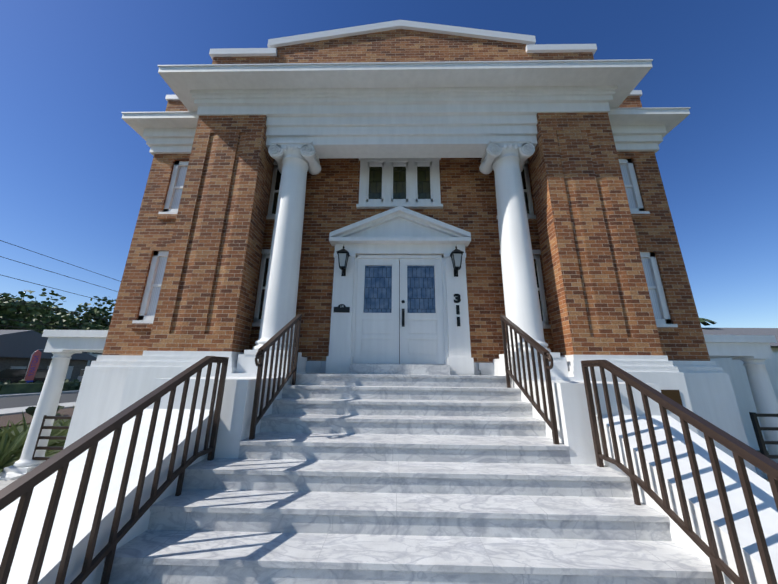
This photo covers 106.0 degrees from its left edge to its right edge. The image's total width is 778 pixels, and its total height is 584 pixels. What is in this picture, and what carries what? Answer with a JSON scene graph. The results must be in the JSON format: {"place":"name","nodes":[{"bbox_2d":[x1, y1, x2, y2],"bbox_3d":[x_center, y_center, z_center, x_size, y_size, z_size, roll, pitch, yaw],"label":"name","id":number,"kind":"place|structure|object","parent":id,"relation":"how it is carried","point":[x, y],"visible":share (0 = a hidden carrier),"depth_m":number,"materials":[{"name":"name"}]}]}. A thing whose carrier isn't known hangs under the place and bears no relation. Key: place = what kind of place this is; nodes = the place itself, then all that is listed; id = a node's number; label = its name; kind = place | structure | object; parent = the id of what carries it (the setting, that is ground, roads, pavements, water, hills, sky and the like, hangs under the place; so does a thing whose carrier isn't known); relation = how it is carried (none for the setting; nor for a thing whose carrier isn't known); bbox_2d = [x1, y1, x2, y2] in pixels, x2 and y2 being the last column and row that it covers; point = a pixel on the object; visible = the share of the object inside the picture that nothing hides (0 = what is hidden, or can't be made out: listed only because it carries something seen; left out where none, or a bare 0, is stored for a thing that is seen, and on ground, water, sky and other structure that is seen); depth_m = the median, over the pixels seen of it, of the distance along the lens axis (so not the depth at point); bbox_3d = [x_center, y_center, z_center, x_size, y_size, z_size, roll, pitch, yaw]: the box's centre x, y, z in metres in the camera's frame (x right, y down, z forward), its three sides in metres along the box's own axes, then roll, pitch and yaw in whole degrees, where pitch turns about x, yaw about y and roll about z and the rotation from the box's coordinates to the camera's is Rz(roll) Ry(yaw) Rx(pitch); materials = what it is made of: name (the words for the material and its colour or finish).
{"place":"outdoors","nodes":[
{"label":"outdoors","id":0,"kind":"place"},
{"bbox_2d":[0,392,78,408],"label":"street asphalt","id":1,"kind":"structure","parent":0,"point":[17,401],"depth_m":19.43,"materials":[{"name":"grey asphalt"}]},
{"bbox_2d":[0,390,78,508],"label":"concrete pavement","id":2,"kind":"structure","parent":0,"point":[3,412],"depth_m":14.72,"materials":[{"name":"white concrete"}]},
{"bbox_2d":[0,369,48,383],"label":"parked suv","id":3,"kind":"object","parent":2,"relation":"on","point":[15,375],"visible":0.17,"depth_m":25.33,"materials":[{"name":"grey paint"}]},
{"bbox_2d":[77,369,84,380],"bbox_3d":[-36.776,9.605,32.901,1.950,1.830,4.900,-11,-19,38],"label":"parked sedan","id":4,"kind":"object","parent":2,"relation":"on","point":[80,377],"visible":0.06,"depth_m":33.49,"materials":[{"name":"grey paint"}]},
{"bbox_2d":[749,412,777,476],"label":"slatted gate","id":5,"kind":"object","parent":2,"relation":"on","point":[758,433],"visible":0.64,"depth_m":4.57,"materials":[{"name":"black metal"}]},
{"bbox_2d":[77,322,101,365],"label":"parking garage","id":6,"kind":"structure","parent":0,"point":[92,354],"depth_m":92.33,"materials":[{"name":"concrete"}]},
{"bbox_2d":[0,419,768,481],"bbox_3d":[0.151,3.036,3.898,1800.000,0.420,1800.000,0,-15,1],"label":"ground","id":7,"kind":"structure","parent":0,"point":[20,429],"depth_m":10.36,"materials":[{"name":"green plant"}]},
{"bbox_2d":[24,349,42,382],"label":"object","id":8,"kind":"object","parent":7,"relation":"on","point":[30,378],"visible":0.73,"depth_m":25.00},
{"bbox_2d":[28,356,37,375],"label":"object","id":9,"kind":"object","parent":8,"relation":"attached to","point":[33,367],"visible":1,"depth_m":24.93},
{"bbox_2d":[0,408,73,427],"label":"mulch bed soil","id":10,"kind":"structure","parent":7,"relation":"on","point":[14,418],"depth_m":12.50,"materials":[{"name":"brown soil"}]},
{"bbox_2d":[0,406,74,472],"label":"plants","id":11,"kind":"object","parent":10,"relation":"in","point":[11,444],"visible":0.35,"depth_m":5.60,"materials":[{"name":"green plant"}]},
{"bbox_2d":[25,405,64,416],"bbox_3d":[-15.417,4.313,9.563,1.101,0.957,8.269,-1,-15,5],"label":"bush","id":12,"kind":"object","parent":10,"relation":"on","point":[30,411],"visible":0.27,"depth_m":12.57,"materials":[{"name":"plant"}]},
{"bbox_2d":[0,297,77,333],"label":"oak tree","id":13,"kind":"object","parent":7,"relation":"on","point":[15,310],"visible":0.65,"depth_m":33.64,"materials":[{"name":"green plant"}]},
{"bbox_2d":[0,379,81,394],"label":"street hedge","id":14,"kind":"object","parent":7,"relation":"on","point":[21,386],"depth_m":23.74,"materials":[{"name":"green plant"}]},
{"bbox_2d":[0,330,96,381],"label":"shop building","id":15,"kind":"structure","parent":7,"relation":"on","point":[18,348],"depth_m":28.05,"materials":[{"name":"grey"}]},
{"bbox_2d":[32,415,71,459],"bbox_3d":[-5.809,2.766,5.104,0.780,1.150,0.050,0,-15,1],"label":"metal railing","id":16,"kind":"object","parent":7,"relation":"on","point":[50,437],"visible":0.4,"depth_m":5.15,"materials":[{"name":"brown metal"}]},
{"bbox_2d":[0,288,115,332],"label":"oak tree","id":17,"kind":"object","parent":7,"relation":"on","point":[93,311],"visible":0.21,"depth_m":44.10,"materials":[{"name":"green plant"}]},
{"bbox_2d":[0,240,120,330],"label":"utility wires","id":18,"kind":"object","parent":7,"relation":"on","point":[53,288],"depth_m":15.07,"materials":[{"name":"black"}]},
{"bbox_2d":[77,311,112,329],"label":"oak tree","id":19,"kind":"object","parent":7,"relation":"on","point":[99,324],"visible":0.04,"depth_m":46.96,"materials":[{"name":"plant"}]},
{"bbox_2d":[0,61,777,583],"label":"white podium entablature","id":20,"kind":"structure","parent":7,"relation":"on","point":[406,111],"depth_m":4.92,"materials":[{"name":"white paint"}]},
{"bbox_2d":[244,140,320,356],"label":"ionic column","id":21,"kind":"structure","parent":20,"relation":"on","point":[296,161],"depth_m":5.15,"materials":[{"name":"white paint"}]},
{"bbox_2d":[479,139,559,358],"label":"ionic column","id":22,"kind":"structure","parent":20,"relation":"on","point":[504,159],"depth_m":5.07,"materials":[{"name":"white paint"}]},
{"bbox_2d":[661,390,682,405],"bbox_3d":[3.394,1.738,3.741,1.472,0.910,0.284,10,-18,-32],"label":"plaque","id":23,"kind":"object","parent":20,"relation":"attached to","point":[674,395],"visible":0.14,"depth_m":4.11,"materials":[{"name":"brown metal"}]},
{"bbox_2d":[0,330,777,480],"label":"white side canopies","id":24,"kind":"object","parent":7,"relation":"on","point":[748,364],"visible":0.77,"depth_m":5.29,"materials":[{"name":"paint"}]},
{"bbox_2d":[102,29,709,373],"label":"brick walls","id":25,"kind":"structure","parent":7,"relation":"on","point":[592,237],"depth_m":5.42,"materials":[{"name":"brown brick"}]},
{"bbox_2d":[132,158,677,374],"bbox_3d":[0.210,-0.752,5.826,9.940,4.600,0.390,0,-15,1],"label":"window trim","id":26,"kind":"structure","parent":25,"relation":"attached to","point":[403,233],"depth_m":5.70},
{"bbox_2d":[334,304,349,312],"bbox_3d":[-0.887,0.305,5.508,0.300,0.160,0.016,0,-15,1],"label":"plaque historical society","id":27,"kind":"object","parent":26,"relation":"attached to","point":[341,308],"visible":0.98,"depth_m":5.50,"materials":[{"name":"black metal"}]},
{"bbox_2d":[337,246,349,275],"bbox_3d":[-0.880,-0.630,5.631,0.230,0.600,0.265,0,-15,1],"label":"lantern","id":28,"kind":"object","parent":26,"relation":"attached to","point":[343,255],"visible":1,"depth_m":5.55,"materials":[{"name":"black metal"}]},
{"bbox_2d":[368,167,430,198],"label":"window panes","id":29,"kind":"structure","parent":26,"relation":"attached to","point":[399,183],"depth_m":6.31,"materials":[{"name":"green glass"}]},
{"bbox_2d":[305,361,494,374],"bbox_3d":[0.189,1.377,5.311,3.400,0.220,0.036,0,-15,1],"label":"brick wall base","id":30,"kind":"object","parent":26,"relation":"attached to","point":[312,368],"depth_m":5.29,"materials":[{"name":"paint"}]},
{"bbox_2d":[316,361,483,374],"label":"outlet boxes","id":31,"kind":"object","parent":26,"relation":"attached to","point":[480,365],"visible":0.98,"depth_m":5.25,"materials":[{"name":"grey paint"}]},
{"bbox_2d":[258,169,542,320],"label":"windows","id":32,"kind":"structure","parent":26,"relation":"attached to","point":[277,184],"depth_m":6.17,"materials":[{"name":"grey glass"}]},
{"bbox_2d":[146,165,661,318],"bbox_3d":[0.214,-1.129,5.928,9.760,3.440,0.010,0,-15,1],"label":"window glass","id":33,"kind":"object","parent":26,"relation":"attached to","point":[155,293],"depth_m":5.79,"materials":[{"name":"grey glass"}]},
{"bbox_2d":[449,246,463,276],"bbox_3d":[1.289,-0.620,5.585,0.230,0.600,0.265,0,-15,1],"label":"lantern","id":34,"kind":"object","parent":26,"relation":"attached to","point":[456,254],"visible":1,"depth_m":5.50,"materials":[{"name":"black metal"}]},
{"bbox_2d":[454,294,460,302],"bbox_3d":[1.283,0.119,5.517,0.129,0.178,0.024,0,-15,1],"label":"house number","id":35,"kind":"object","parent":26,"relation":"attached to","point":[458,300],"visible":1,"depth_m":5.50,"materials":[{"name":"black metal"}]},
{"bbox_2d":[456,305,459,313],"bbox_3d":[1.282,0.332,5.460,0.057,0.174,0.024,0,-15,1],"label":"house number","id":36,"kind":"object","parent":26,"relation":"attached to","point":[457,310],"visible":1,"depth_m":5.45,"materials":[{"name":"black metal"}]},
{"bbox_2d":[121,20,690,113],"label":"roof metal copings","id":37,"kind":"object","parent":25,"relation":"on","point":[530,40],"visible":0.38,"depth_m":6.15,"materials":[{"name":"white metal"}]},
{"bbox_2d":[104,364,723,583],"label":"stairs","id":38,"kind":"structure","parent":7,"relation":"on","point":[396,474],"depth_m":2.38,"materials":[{"name":"white stone"}]},
{"bbox_2d":[0,356,228,583],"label":"railing","id":39,"kind":"object","parent":38,"relation":"on","point":[22,487],"visible":0.98,"depth_m":1.91,"materials":[{"name":"brown metal"}]},
{"bbox_2d":[249,314,301,439],"bbox_3d":[-1.440,0.940,3.840,0.060,1.585,1.361,0,-15,1],"label":"railing","id":40,"kind":"object","parent":38,"relation":"on","point":[260,354],"visible":1,"depth_m":3.67,"materials":[{"name":"brown metal"}]},
{"bbox_2d":[500,315,559,444],"bbox_3d":[1.759,0.955,3.772,0.060,1.585,1.361,0,-15,1],"label":"railing","id":41,"kind":"object","parent":38,"relation":"on","point":[506,322],"visible":1,"depth_m":3.61,"materials":[{"name":"brown metal"}]},
{"bbox_2d":[581,360,777,583],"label":"railing","id":42,"kind":"object","parent":38,"relation":"on","point":[741,451],"visible":0.98,"depth_m":2.02,"materials":[{"name":"brown metal"}]},
{"bbox_2d":[699,318,716,325],"bbox_3d":[26.602,5.558,25.483,3.612,6.492,3.633,0,-15,1],"label":"palm tree","id":43,"kind":"object","parent":7,"relation":"on","point":[703,321],"visible":0.06,"depth_m":25.27,"materials":[{"name":"green plant"}]},
{"bbox_2d":[702,328,777,351],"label":"porch roof","id":44,"kind":"structure","parent":7,"relation":"on","point":[742,331],"depth_m":22.93,"materials":[{"name":"white paint"}]},
{"bbox_2d":[0,0,777,327],"label":"sky","id":45,"kind":"structure","parent":0,"point":[74,174],"materials":[{"name":"blue"}]},
{"bbox_2d":[364,266,435,312],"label":"door glass panes","id":46,"kind":"structure","parent":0,"point":[420,290],"depth_m":5.70,"materials":[{"name":"blue glass"}]},
{"bbox_2d":[401,300,404,326],"bbox_3d":[0.268,0.391,5.516,0.066,0.512,0.077,0,-15,1],"label":"door handle","id":47,"kind":"object","parent":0,"point":[403,316],"visible":1,"depth_m":5.51,"materials":[{"name":"black metal"}]},
{"bbox_2d":[399,264,441,364],"bbox_3d":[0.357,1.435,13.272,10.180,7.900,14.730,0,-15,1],"label":"door gap","id":48,"kind":"object","parent":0,"point":[399,320],"visible":0.07,"depth_m":5.87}
]}

